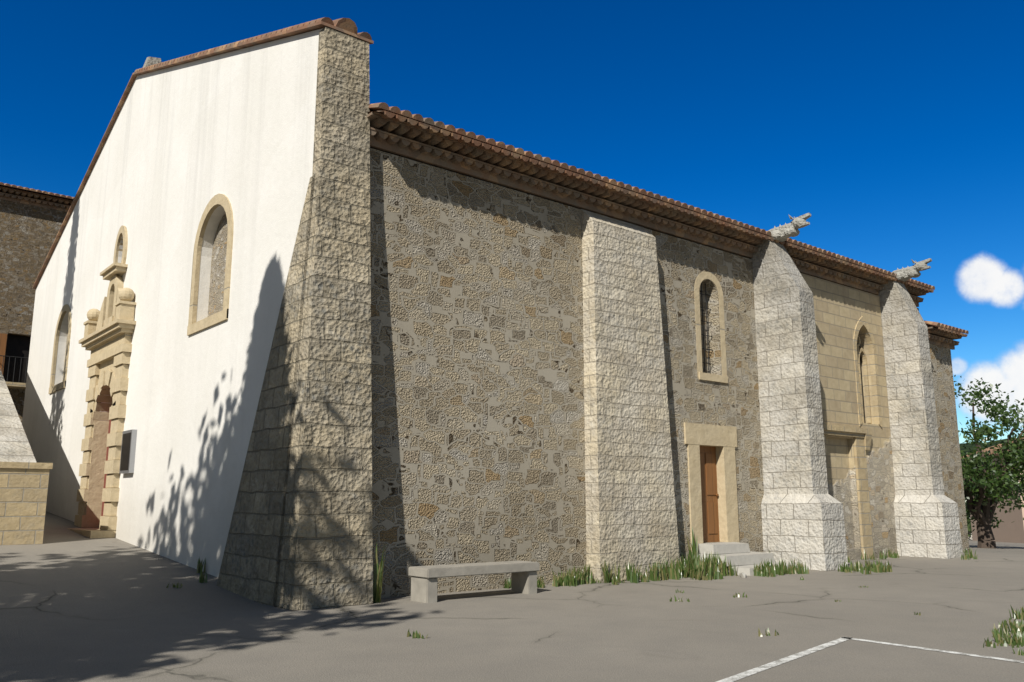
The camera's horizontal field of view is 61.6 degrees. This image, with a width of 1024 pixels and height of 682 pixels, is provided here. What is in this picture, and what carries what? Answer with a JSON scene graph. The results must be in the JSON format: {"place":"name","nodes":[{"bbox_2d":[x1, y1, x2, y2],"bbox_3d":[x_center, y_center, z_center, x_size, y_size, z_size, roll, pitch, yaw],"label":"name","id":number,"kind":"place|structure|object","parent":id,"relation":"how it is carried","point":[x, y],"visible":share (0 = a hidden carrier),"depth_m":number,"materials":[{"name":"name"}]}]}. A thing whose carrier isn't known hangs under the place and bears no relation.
{"place":"outdoors","nodes":[
{"label":"outdoors","id":0,"kind":"place"},
{"bbox_2d":[0,462,52,544],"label":"stone wall","id":1,"kind":"structure","parent":0,"point":[23,492],"depth_m":16.68,"materials":[{"name":"beige stone"}]},
{"bbox_2d":[0,511,1023,681],"bbox_3d":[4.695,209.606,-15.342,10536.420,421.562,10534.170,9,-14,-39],"label":"ground","id":2,"kind":"structure","parent":0,"point":[76,607],"depth_m":9.51,"materials":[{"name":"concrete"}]},
{"bbox_2d":[0,369,35,461],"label":"buttress","id":3,"kind":"structure","parent":2,"relation":"on","point":[15,445],"depth_m":18.79,"materials":[{"name":"beige stone"}]},
{"bbox_2d":[0,182,74,422],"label":"neighbouring building","id":4,"kind":"structure","parent":2,"relation":"on","point":[28,234],"depth_m":31.64,"materials":[{"name":"brown stone"}]},
{"bbox_2d":[0,333,6,373],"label":"neighbour shutters","id":5,"kind":"object","parent":4,"relation":"attached to","point":[3,338],"visible":0.2,"depth_m":30.84,"materials":[{"name":"brown wood"}]},
{"bbox_2d":[6,382,25,388],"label":"neighbour balcony","id":6,"kind":"structure","parent":4,"relation":"attached to","point":[16,385],"depth_m":30.42,"materials":[{"name":"beige stone"}]},
{"bbox_2d":[0,355,28,380],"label":"neighbour railing","id":7,"kind":"object","parent":6,"relation":"on","point":[14,365],"visible":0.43,"depth_m":30.44,"materials":[{"name":"black metal"}]},
{"bbox_2d":[3,334,30,382],"bbox_3d":[-19.566,-0.907,30.494,5.000,4.700,0.060,9,-14,-39],"label":"neighbour glass","id":8,"kind":"object","parent":4,"relation":"in","point":[17,345],"visible":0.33,"depth_m":31.39,"materials":[{"name":"black glass"}]},
{"bbox_2d":[0,186,72,211],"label":"roof eave","id":9,"kind":"object","parent":4,"relation":"attached to","point":[35,201],"visible":0.37,"depth_m":32.12,"materials":[{"name":"brown tile"}]},
{"bbox_2d":[408,561,539,602],"bbox_3d":[-0.522,3.537,12.588,2.050,0.510,0.500,9,-14,-39],"label":"bench","id":10,"kind":"object","parent":2,"relation":"on","point":[424,582],"visible":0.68,"depth_m":12.30,"materials":[{"name":"stone"}]},
{"bbox_2d":[22,17,968,610],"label":"church","id":11,"kind":"structure","parent":2,"relation":"on","point":[310,325],"depth_m":15.60,"materials":[{"name":"stone"}]},
{"bbox_2d":[739,565,804,577],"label":"loose stones","id":12,"kind":"object","parent":2,"relation":"on","point":[742,575],"visible":0.21,"depth_m":15.69,"materials":[{"name":"beige stone"}]},
{"bbox_2d":[716,637,1023,681],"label":"road markings","id":13,"kind":"object","parent":2,"relation":"on","point":[776,662],"visible":1,"depth_m":7.72,"materials":[{"name":"paint"}]},
{"bbox_2d":[954,375,1023,548],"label":"tree","id":14,"kind":"object","parent":2,"relation":"on","point":[985,489],"visible":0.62,"depth_m":31.38,"materials":[{"name":"green plant"}]},
{"bbox_2d":[966,452,1023,542],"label":"village house","id":15,"kind":"structure","parent":2,"relation":"on","point":[1007,530],"depth_m":56.48,"materials":[{"name":"beige paint"}]},
{"bbox_2d":[0,0,1023,443],"label":"sky","id":16,"kind":"structure","parent":0,"point":[898,125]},
{"bbox_2d":[166,526,1023,655],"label":"weedy grass","id":17,"kind":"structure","parent":0,"point":[697,568],"depth_m":15.12,"materials":[{"name":"green plant"}]},
{"bbox_2d":[960,439,1005,461],"bbox_3d":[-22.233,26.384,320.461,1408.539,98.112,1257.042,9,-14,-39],"label":"distant hills","id":18,"kind":"structure","parent":0,"point":[970,447],"depth_m":441.67,"materials":[{"name":"green plant"}]},
{"bbox_2d":[965,500,971,539],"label":"distant treeline","id":19,"kind":"object","parent":18,"relation":"on","point":[969,528],"depth_m":102.96,"materials":[{"name":"green plant"}]},
{"bbox_2d":[961,438,1023,458],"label":"village house roof tiles","id":20,"kind":"object","parent":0,"point":[987,449],"visible":0.09,"depth_m":61.84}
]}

